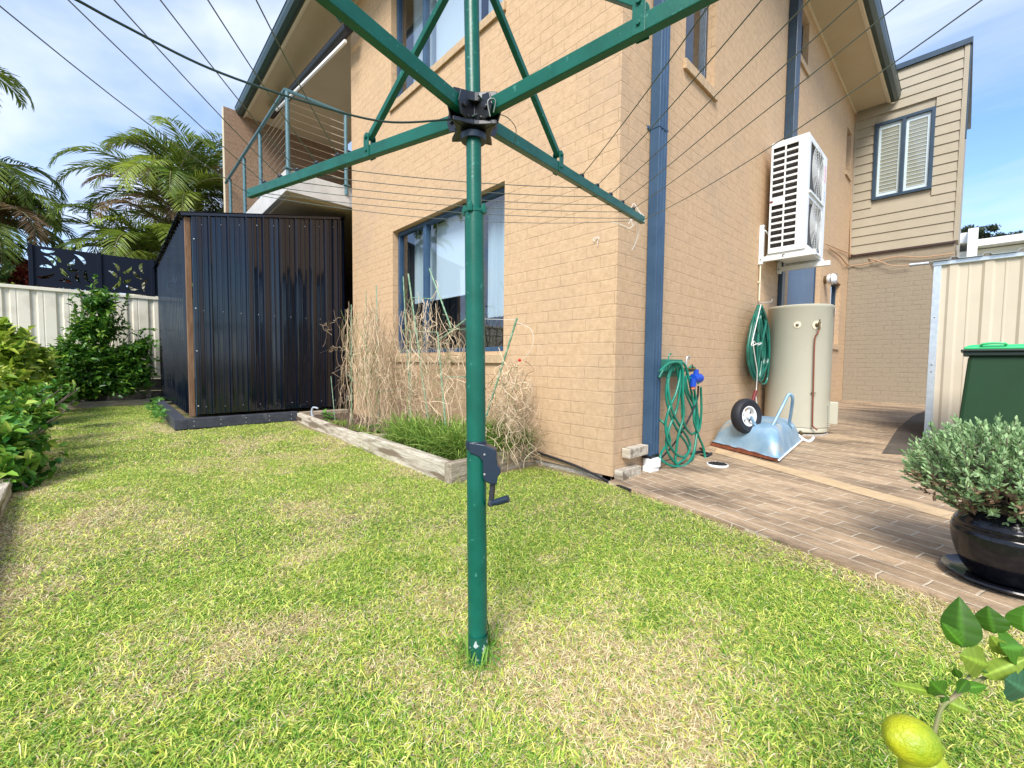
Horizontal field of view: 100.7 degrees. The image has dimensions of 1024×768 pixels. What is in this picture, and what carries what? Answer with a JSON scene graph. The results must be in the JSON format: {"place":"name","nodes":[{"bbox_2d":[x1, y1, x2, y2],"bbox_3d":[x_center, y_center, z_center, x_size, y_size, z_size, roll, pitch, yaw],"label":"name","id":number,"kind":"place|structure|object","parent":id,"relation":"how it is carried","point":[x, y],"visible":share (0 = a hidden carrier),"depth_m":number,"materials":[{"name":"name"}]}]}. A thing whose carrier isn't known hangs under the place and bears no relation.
{"place":"outdoors","nodes":[
{"label":"outdoors","id":0,"kind":"place"},
{"bbox_2d":[143,390,353,412],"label":"ground","id":1,"kind":"structure","parent":0,"point":[332,407],"depth_m":8.75,"materials":[{"name":"soil"}]},
{"bbox_2d":[0,251,16,284],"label":"shrub","id":2,"kind":"object","parent":1,"relation":"on","point":[4,277],"visible":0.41,"depth_m":7.39,"materials":[{"name":"green plant"}]},
{"bbox_2d":[0,67,34,112],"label":"palm tree","id":3,"kind":"object","parent":1,"relation":"on","point":[14,84],"visible":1,"depth_m":7.79,"materials":[{"name":"green plant"}]},
{"bbox_2d":[0,252,70,288],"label":"shrub","id":4,"kind":"object","parent":1,"relation":"on","point":[20,274],"visible":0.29,"depth_m":7.88,"materials":[{"name":"green plant"}]},
{"bbox_2d":[0,156,82,284],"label":"palm tree","id":5,"kind":"object","parent":1,"relation":"on","point":[17,200],"visible":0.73,"depth_m":7.72,"materials":[{"name":"green plant"}]},
{"bbox_2d":[24,260,143,292],"bbox_3d":[-9.083,-1.198,8.599,2.539,2.951,1.230,-2,4,-43],"label":"shrub","id":6,"kind":"object","parent":1,"relation":"on","point":[77,275],"visible":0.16,"depth_m":8.61,"materials":[{"name":"green plant"}]},
{"bbox_2d":[25,115,223,295],"bbox_3d":[-7.436,-2.722,9.881,3.947,6.147,4.628,1,3,2],"label":"palm tree","id":7,"kind":"object","parent":1,"relation":"on","point":[178,192],"visible":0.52,"depth_m":8.86,"materials":[{"name":"green plant"}]},
{"bbox_2d":[69,379,195,401],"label":"retaining wall","id":8,"kind":"structure","parent":1,"relation":"on","point":[156,392],"depth_m":7.84,"materials":[{"name":"grey wood"}]},
{"bbox_2d":[0,283,194,377],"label":"boundary fence","id":9,"kind":"object","parent":8,"relation":"on","point":[46,311],"visible":0.17,"depth_m":7.06,"materials":[{"name":"beige metal"}]},
{"bbox_2d":[27,243,97,289],"bbox_3d":[-7.496,-1.932,7.105,0.797,0.685,0.050,-2,4,-43],"label":"privacy screen","id":10,"kind":"object","parent":9,"relation":"on","point":[37,258],"visible":0.99,"depth_m":7.07,"materials":[{"name":"black metal"}]},
{"bbox_2d":[97,252,151,295],"bbox_3d":[-6.947,-1.952,7.619,0.707,0.685,0.050,-2,4,-43],"label":"privacy screen","id":11,"kind":"object","parent":9,"relation":"on","point":[106,277],"visible":0.91,"depth_m":7.60,"materials":[{"name":"black metal"}]},
{"bbox_2d":[150,259,192,296],"bbox_3d":[-6.314,-1.975,8.213,1.030,0.685,0.050,-2,4,-43],"label":"privacy screen","id":12,"kind":"object","parent":9,"relation":"on","point":[154,284],"visible":0.15,"depth_m":7.88,"materials":[{"name":"black metal"}]},
{"bbox_2d":[115,207,223,378],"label":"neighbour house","id":13,"kind":"structure","parent":1,"relation":"on","point":[142,284],"depth_m":13.09,"materials":[{"name":"beige"}]},
{"bbox_2d":[222,0,973,483],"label":"house","id":14,"kind":"structure","parent":1,"relation":"on","point":[606,314],"depth_m":4.51,"materials":[{"name":"brick"}]},
{"bbox_2d":[397,0,502,97],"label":"window","id":15,"kind":"structure","parent":14,"relation":"in","point":[448,31],"depth_m":4.80,"materials":[{"name":"glass"}]},
{"bbox_2d":[398,186,504,352],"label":"window","id":16,"kind":"structure","parent":14,"relation":"in","point":[438,245],"depth_m":4.76,"materials":[{"name":"clear glass"}]},
{"bbox_2d":[622,444,647,458],"bbox_3d":[0.885,0.482,3.047,0.250,0.070,0.066,-2,4,-43],"label":"timber offcut","id":17,"kind":"object","parent":14,"relation":"attached to","point":[633,451],"visible":1,"depth_m":3.00,"materials":[{"name":"grey wood"}]},
{"bbox_2d":[661,353,692,376],"bbox_3d":[1.274,-0.146,3.333,0.530,0.183,0.127,-2,4,-43],"label":"hose hanger","id":18,"kind":"object","parent":14,"relation":"attached to","point":[665,372],"visible":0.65,"depth_m":3.35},
{"bbox_2d":[658,361,705,467],"bbox_3d":[1.318,0.269,3.323,0.762,0.895,0.133,-2,4,-37],"label":"garden hose","id":19,"kind":"object","parent":18,"relation":"hanging from","point":[683,383],"visible":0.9,"depth_m":3.26,"materials":[{"name":"green rubber"}]},
{"bbox_2d":[662,386,698,457],"bbox_3d":[1.300,0.310,3.328,0.511,0.584,0.068,-2,4,-37],"label":"supply hose","id":20,"kind":"object","parent":14,"relation":"attached to","point":[673,444],"visible":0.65,"depth_m":3.38,"materials":[{"name":"green rubber"}]},
{"bbox_2d":[674,364,703,388],"bbox_3d":[1.414,-0.062,3.407,0.120,0.197,0.225,-2,4,-43],"label":"tap timer","id":21,"kind":"object","parent":14,"relation":"attached to","point":[697,376],"visible":0.97,"depth_m":3.33,"materials":[{"name":"blue plastic"}]},
{"bbox_2d":[698,7,707,77],"bbox_3d":[1.523,-3.340,3.606,0.566,1.456,0.060,-2,4,-43],"label":"window","id":22,"kind":"structure","parent":14,"relation":"in","point":[703,33],"depth_m":3.78,"materials":[{"name":"white glass"}]},
{"bbox_2d":[746,304,770,384],"bbox_3d":[2.655,-0.425,4.539,0.932,0.874,0.123,-2,4,-43],"label":"coiled hose","id":23,"kind":"object","parent":14,"relation":"attached to","point":[763,349],"visible":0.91,"depth_m":4.41,"materials":[{"name":"green rubber"}]},
{"bbox_2d":[751,305,761,402],"bbox_3d":[2.453,-0.222,4.246,0.037,1.161,0.413,3,4,41],"label":"tie rope","id":24,"kind":"object","parent":23,"relation":"attached to","point":[753,348],"visible":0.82,"depth_m":4.21,"materials":[{"name":"white fabric"}]},
{"bbox_2d":[757,265,760,300],"bbox_3d":[2.765,-1.131,4.745,0.030,0.400,0.029,-2,4,-43],"label":"drain pipe","id":25,"kind":"object","parent":14,"relation":"attached to","point":[759,281],"visible":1,"depth_m":4.74,"materials":[{"name":"beige plastic"}]},
{"bbox_2d":[758,225,830,273],"bbox_3d":[3.186,-1.538,4.771,0.738,0.442,0.528,-2,4,-43],"label":"wall bracket","id":26,"kind":"object","parent":14,"relation":"attached to","point":[762,259],"depth_m":4.70,"materials":[{"name":"metal"}]},
{"bbox_2d":[767,132,826,265],"bbox_3d":[3.249,-2.018,4.807,0.821,1.212,0.395,-2,4,-43],"label":"air conditioner","id":27,"kind":"object","parent":26,"relation":"on","point":[797,192],"visible":0.96,"depth_m":4.58,"materials":[{"name":"metal"}]},
{"bbox_2d":[801,24,802,53],"bbox_3d":[3.738,-4.549,5.613,0.526,0.596,0.060,-2,4,-43],"label":"window","id":28,"kind":"structure","parent":14,"relation":"in","point":[802,24],"depth_m":5.75,"materials":[{"name":"blue metal"}]},
{"bbox_2d":[823,273,837,284],"bbox_3d":[5.136,-1.690,6.839,0.174,0.174,0.171,-2,4,-43],"label":"wall light","id":29,"kind":"object","parent":14,"relation":"attached to","point":[830,279],"visible":1,"depth_m":6.79,"materials":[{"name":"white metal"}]},
{"bbox_2d":[831,284,835,337],"bbox_3d":[5.678,-1.276,7.629,0.816,1.096,0.060,-2,4,-43],"label":"window","id":30,"kind":"structure","parent":14,"relation":"in","point":[833,291],"depth_m":7.86,"materials":[{"name":"blue metal"}]},
{"bbox_2d":[825,114,953,265],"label":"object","id":31,"kind":"object","parent":14,"relation":"attached to","point":[849,253],"visible":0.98,"depth_m":7.83,"materials":[{"name":"brown"}]},
{"bbox_2d":[871,106,935,200],"bbox_3d":[7.000,-4.085,7.604,0.104,1.380,0.800,-2,4,-43],"label":"window","id":32,"kind":"structure","parent":14,"relation":"in","point":[901,189],"depth_m":7.57,"materials":[{"name":"white wood"}]},
{"bbox_2d":[961,223,997,237],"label":"gum tree","id":33,"kind":"object","parent":1,"relation":"on","point":[981,228],"visible":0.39,"depth_m":41.08,"materials":[{"name":"green plant"}]},
{"bbox_2d":[978,225,1000,238],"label":"gum tree","id":34,"kind":"object","parent":1,"relation":"on","point":[983,235],"visible":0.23,"depth_m":41.49,"materials":[{"name":"green plant"}]},
{"bbox_2d":[959,227,1023,257],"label":"white building","id":35,"kind":"structure","parent":1,"relation":"on","point":[971,244],"depth_m":14.54,"materials":[{"name":"white paint"}]},
{"bbox_2d":[980,230,1012,238],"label":"gum tree","id":36,"kind":"object","parent":1,"relation":"on","point":[988,234],"visible":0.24,"depth_m":41.72,"materials":[{"name":"green plant"}]},
{"bbox_2d":[994,230,1022,235],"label":"gum tree","id":37,"kind":"object","parent":1,"relation":"on","point":[1018,232],"visible":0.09,"depth_m":42.07,"materials":[{"name":"green plant"}]},
{"bbox_2d":[359,406,544,460],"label":"grass","id":38,"kind":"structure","parent":0,"point":[447,441],"depth_m":3.42,"materials":[{"name":"green plant"}]},
{"bbox_2d":[456,410,539,448],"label":"spider grass","id":39,"kind":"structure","parent":38,"relation":"on","point":[503,427],"depth_m":3.40,"materials":[{"name":"plant"}]},
{"bbox_2d":[0,401,1023,767],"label":"lawn","id":40,"kind":"structure","parent":0,"point":[340,515],"depth_m":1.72,"materials":[{"name":"plant"}]},
{"bbox_2d":[0,477,12,518],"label":"lawn edging","id":41,"kind":"object","parent":40,"relation":"on","point":[6,492],"visible":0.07,"depth_m":2.32,"materials":[{"name":"grey wood"}]},
{"bbox_2d":[58,399,149,409],"bbox_3d":[-6.799,0.351,7.010,1.240,0.140,0.050,-2,4,-43],"label":"lawn edging","id":42,"kind":"object","parent":40,"relation":"on","point":[97,404],"visible":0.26,"depth_m":7.04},
{"bbox_2d":[151,211,347,429],"bbox_3d":[-4.535,-1.016,6.969,2.000,2.941,4.288,-2,4,-43],"label":"garden shed","id":43,"kind":"object","parent":40,"relation":"on","point":[266,300],"visible":0.98,"depth_m":5.47,"materials":[{"name":"black metal"}]},
{"bbox_2d":[297,413,357,446],"bbox_3d":[-2.150,0.505,4.876,0.060,0.140,2.162,-2,4,-40],"label":"sleeper edging","id":44,"kind":"object","parent":40,"relation":"on","point":[343,434],"visible":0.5,"depth_m":4.66,"materials":[{"name":"grey wood"}]},
{"bbox_2d":[296,412,453,460],"bbox_3d":[-1.376,0.523,4.588,0.715,0.043,3.680,-2,4,-43],"label":"garden bed","id":45,"kind":"object","parent":40,"relation":"on","point":[321,417],"visible":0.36,"depth_m":5.31,"materials":[{"name":"soil"}]},
{"bbox_2d":[144,397,384,432],"bbox_3d":[-3.924,0.371,5.608,5.777,0.136,1.343,2,3,27],"label":"ground cover","id":46,"kind":"object","parent":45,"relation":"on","point":[159,410],"visible":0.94,"depth_m":5.51,"materials":[{"name":"green plant"}]},
{"bbox_2d":[311,406,318,415],"bbox_3d":[-2.629,0.386,5.724,0.172,0.169,0.049,0,3,-4],"label":"pipe offcut","id":47,"kind":"object","parent":45,"relation":"on","point":[313,407],"visible":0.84,"depth_m":5.71,"materials":[{"name":"grey plastic"}]},
{"bbox_2d":[351,305,351,419],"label":"garden stake","id":48,"kind":"object","parent":45,"relation":"on","point":[351,360],"visible":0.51,"depth_m":5.25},
{"bbox_2d":[322,418,386,437],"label":"bed weeds","id":49,"kind":"object","parent":45,"relation":"on","point":[352,429],"visible":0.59,"depth_m":4.74,"materials":[{"name":"green plant"}]},
{"bbox_2d":[320,297,420,432],"bbox_3d":[-1.801,-0.281,5.125,0.676,1.576,2.829,-2,4,-36],"label":"dead vine","id":50,"kind":"object","parent":45,"relation":"on","point":[360,374],"visible":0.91,"depth_m":4.73,"materials":[{"name":"beige plant"}]},
{"bbox_2d":[376,285,379,427],"bbox_3d":[-1.497,-0.188,4.737,0.016,1.813,0.068,-2,4,-43],"label":"garden stake","id":51,"kind":"object","parent":45,"relation":"on","point":[377,343],"visible":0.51,"depth_m":4.72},
{"bbox_2d":[347,297,465,392],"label":"stake ties","id":52,"kind":"object","parent":45,"relation":"on","point":[423,331],"visible":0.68,"depth_m":4.03,"materials":[{"name":"green plastic"}]},
{"bbox_2d":[403,276,410,416],"bbox_3d":[-1.048,-0.267,4.255,0.016,1.628,0.177,-2,4,-43],"label":"garden stake","id":53,"kind":"object","parent":45,"relation":"on","point":[406,331],"visible":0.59,"depth_m":4.26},
{"bbox_2d":[409,333,410,414],"bbox_3d":[-1.019,0.036,4.236,0.014,1.089,0.027,-2,4,-43],"label":"garden stake","id":54,"kind":"object","parent":45,"relation":"on","point":[410,371],"visible":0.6,"depth_m":4.22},
{"bbox_2d":[408,274,428,418],"bbox_3d":[-0.889,-0.263,4.086,0.022,1.641,0.440,-2,4,-43],"label":"garden stake","id":55,"kind":"object","parent":45,"relation":"on","point":[416,338],"visible":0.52,"depth_m":4.11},
{"bbox_2d":[373,280,465,428],"bbox_3d":[-0.842,-0.201,4.144,0.657,1.629,1.957,-1,3,-34],"label":"dead vine","id":56,"kind":"object","parent":45,"relation":"on","point":[444,364],"visible":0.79,"depth_m":3.96,"materials":[{"name":"beige plant"}]},
{"bbox_2d":[437,333,445,425],"bbox_3d":[-0.625,0.056,3.816,0.022,1.037,0.173,-2,4,-43],"label":"garden stake","id":57,"kind":"object","parent":45,"relation":"on","point":[441,381],"visible":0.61,"depth_m":3.81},
{"bbox_2d":[437,319,464,341],"bbox_3d":[-0.517,-0.469,3.680,0.016,0.203,0.480,-2,4,-43],"label":"garden stake","id":58,"kind":"object","parent":57,"relation":"on","point":[451,330],"visible":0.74,"depth_m":3.68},
{"bbox_2d":[429,268,451,327],"bbox_3d":[-0.646,-0.777,3.805,0.019,0.567,0.362,-2,4,-43],"label":"garden stake","id":59,"kind":"object","parent":58,"relation":"on","point":[440,297],"visible":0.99,"depth_m":3.80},
{"bbox_2d":[486,318,517,415],"bbox_3d":[-0.139,0.056,3.297,0.022,1.102,0.512,-2,4,-43],"label":"garden stake","id":60,"kind":"object","parent":45,"relation":"on","point":[508,345],"visible":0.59,"depth_m":3.21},
{"bbox_2d":[464,347,549,470],"bbox_3d":[-0.025,0.150,3.349,0.534,0.870,1.162,-1,3,-26],"label":"dead vine","id":61,"kind":"object","parent":45,"relation":"on","point":[522,410],"visible":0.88,"depth_m":3.15,"materials":[{"name":"beige plant"}]},
{"bbox_2d":[357,432,450,481],"bbox_3d":[-0.927,0.576,3.461,0.070,0.165,1.581,-2,4,-41],"label":"sleeper edging","id":62,"kind":"object","parent":40,"relation":"on","point":[428,464],"visible":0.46,"depth_m":3.30,"materials":[{"name":"grey wood"}]},
{"bbox_2d":[357,443,465,486],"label":"edge grass","id":63,"kind":"structure","parent":40,"relation":"on","point":[387,456],"depth_m":3.55,"materials":[{"name":"green plant"}]},
{"bbox_2d":[434,619,514,677],"bbox_3d":[-0.101,0.709,1.157,0.258,0.068,0.208,-2,4,-43],"label":"grass tuft","id":64,"kind":"object","parent":40,"relation":"on","point":[462,649],"visible":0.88,"depth_m":1.14,"materials":[{"name":"green plant"}]},
{"bbox_2d":[445,445,533,483],"bbox_3d":[-0.138,0.602,3.150,0.070,0.180,0.873,3,4,42],"label":"sleeper edging","id":65,"kind":"object","parent":40,"relation":"on","point":[455,470],"visible":0.39,"depth_m":3.14,"materials":[{"name":"grey wood"}]},
{"bbox_2d":[0,0,981,667],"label":"rotary clothes hoist","id":66,"kind":"object","parent":40,"relation":"on","point":[484,128],"visible":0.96,"depth_m":1.14,"materials":[{"name":"green metal"}]},
{"bbox_2d":[75,0,482,123],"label":"cord","id":67,"kind":"object","parent":66,"relation":"attached to","point":[220,72],"visible":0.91,"depth_m":0.94,"materials":[{"name":"teal plastic"}]},
{"bbox_2d":[487,98,516,142],"bbox_3d":[-0.025,-0.709,1.141,0.029,0.070,0.115,3,4,41],"label":"wire loop","id":68,"kind":"object","parent":66,"relation":"attached to","point":[494,110],"visible":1,"depth_m":1.10,"materials":[{"name":"grey metal"}]},
{"bbox_2d":[612,203,644,248],"bbox_3d":[0.616,-0.835,2.253,0.178,0.250,0.015,0,3,-2],"label":"string","id":69,"kind":"object","parent":66,"relation":"attached to","point":[632,224],"visible":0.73,"depth_m":2.25,"materials":[{"name":"white"}]},
{"bbox_2d":[881,596,1023,767],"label":"lemon tree","id":70,"kind":"object","parent":40,"relation":"on","point":[910,741],"visible":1,"depth_m":0.60,"materials":[{"name":"green plant"}]},
{"bbox_2d":[0,0,1023,303],"label":"sky","id":71,"kind":"structure","parent":0,"point":[71,110],"materials":[{"name":"blue"}]},
{"bbox_2d":[609,400,1023,617],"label":"paving","id":72,"kind":"structure","parent":0,"point":[894,544],"depth_m":2.45,"materials":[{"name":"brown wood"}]},
{"bbox_2d":[537,451,631,491],"bbox_3d":[0.505,0.615,3.067,0.105,0.110,0.952,-1,4,-35],"label":"cable","id":73,"kind":"object","parent":72,"relation":"on","point":[588,471],"visible":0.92,"depth_m":3.08,"materials":[{"name":"black rubber"}]},
{"bbox_2d":[614,464,640,480],"bbox_3d":[0.818,0.624,2.992,0.250,0.070,0.066,-2,4,-43],"label":"timber offcut","id":74,"kind":"object","parent":72,"relation":"on","point":[626,472],"visible":0.94,"depth_m":2.94,"materials":[{"name":"grey wood"}]},
{"bbox_2d":[690,447,712,456],"bbox_3d":[1.688,0.600,3.740,0.159,0.050,0.362,2,3,34],"label":"hose fitting","id":75,"kind":"object","parent":72,"relation":"on","point":[708,454],"visible":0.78,"depth_m":3.64,"materials":[{"name":"black plastic"}]},
{"bbox_2d":[706,461,728,467],"bbox_3d":[1.597,0.625,3.298,0.155,0.017,0.155,-2,4,-43],"label":"drain cover","id":76,"kind":"object","parent":72,"relation":"on","point":[716,464],"visible":1,"depth_m":3.26,"materials":[{"name":"white plastic"}]},
{"bbox_2d":[710,390,814,461],"bbox_3d":[2.393,0.320,4.045,1.363,0.531,0.653,-2,4,-43],"label":"wheelbarrow","id":77,"kind":"object","parent":72,"relation":"on","point":[754,432],"visible":1,"depth_m":3.70,"materials":[{"name":"grey metal"}]},
{"bbox_2d":[798,432,827,435],"bbox_3d":[3.200,0.537,4.800,0.600,0.030,0.600,-2,4,-43],"label":"heater base","id":78,"kind":"object","parent":72,"relation":"on","point":[815,434],"visible":0.16,"depth_m":4.52,"materials":[{"name":"concrete"}]},
{"bbox_2d":[764,304,837,434],"bbox_3d":[3.211,-0.163,4.754,0.618,1.409,0.641,0,3,-20],"label":"water heater","id":79,"kind":"object","parent":78,"relation":"on","point":[801,345],"visible":0.88,"depth_m":4.51,"materials":[{"name":"metal"}]},
{"bbox_2d":[715,448,954,519],"bbox_3d":[2.387,0.709,1.965,0.164,0.032,4.040,0,3,-16],"label":"paving strip","id":80,"kind":"object","parent":72,"relation":"on","point":[932,510],"visible":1,"depth_m":2.72,"materials":[{"name":"beige concrete"}]},
{"bbox_2d":[882,411,924,454],"bbox_3d":[5.034,0.505,5.211,4.746,0.078,0.383,-2,4,-44],"label":"paving patch","id":81,"kind":"object","parent":72,"relation":"on","point":[913,426],"visible":0.44,"depth_m":4.52,"materials":[{"name":"grey concrete"}]},
{"bbox_2d":[924,248,1023,439],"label":"garden shed","id":82,"kind":"structure","parent":72,"relation":"on","point":[978,300],"depth_m":4.17,"materials":[{"name":"beige metal"}]},
{"bbox_2d":[909,261,928,265],"bbox_3d":[4.423,-1.274,4.447,0.032,0.039,0.377,-2,4,-43],"label":"metal pole","id":83,"kind":"object","parent":82,"relation":"attached to","point":[919,263],"visible":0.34,"depth_m":4.52,"materials":[{"name":"white metal"}]},
{"bbox_2d":[939,554,1023,597],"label":"saucer","id":84,"kind":"object","parent":72,"relation":"on","point":[954,564],"visible":0.49,"depth_m":1.58,"materials":[{"name":"black ceramic"}]},
{"bbox_2d":[950,497,1023,588],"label":"plant pot","id":85,"kind":"object","parent":84,"relation":"on","point":[992,549],"visible":0.65,"depth_m":1.52,"materials":[{"name":"black ceramic"}]},
{"bbox_2d":[897,412,1023,527],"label":"potted shrub","id":86,"kind":"object","parent":85,"relation":"in","point":[977,478],"visible":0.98,"depth_m":1.54,"materials":[{"name":"green plant"}]},
{"bbox_2d":[955,342,1023,456],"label":"wheelie bin","id":87,"kind":"object","parent":72,"relation":"on","point":[993,382],"visible":0.66,"depth_m":3.31,"materials":[{"name":"green plastic"}]},
{"label":"rear bed","id":88,"kind":"structure","parent":0,"visible":0},
{"bbox_2d":[46,274,161,404],"bbox_3d":[-6.811,-0.717,6.925,1.694,2.150,0.833,-2,4,-43],"label":"garden shrub","id":89,"kind":"object","parent":88,"relation":"on","point":[102,370],"visible":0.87,"depth_m":6.89,"materials":[{"name":"green plant"}]},
{"bbox_2d":[145,370,150,401],"bbox_3d":[-6.501,0.055,7.581,0.070,0.640,0.070,-2,4,-43],"label":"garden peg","id":90,"kind":"object","parent":88,"relation":"on","point":[148,393],"visible":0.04,"depth_m":7.56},
{"label":"side bed","id":91,"kind":"structure","parent":0,"visible":0},
{"bbox_2d":[0,316,78,413],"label":"border bush","id":92,"kind":"object","parent":91,"relation":"on","point":[23,357],"visible":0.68,"depth_m":5.11,"materials":[{"name":"green plant"}]},
{"bbox_2d":[0,364,81,492],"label":"border bush","id":93,"kind":"object","parent":91,"relation":"on","point":[27,414],"visible":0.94,"depth_m":2.91,"materials":[{"name":"green plant"}]}
]}

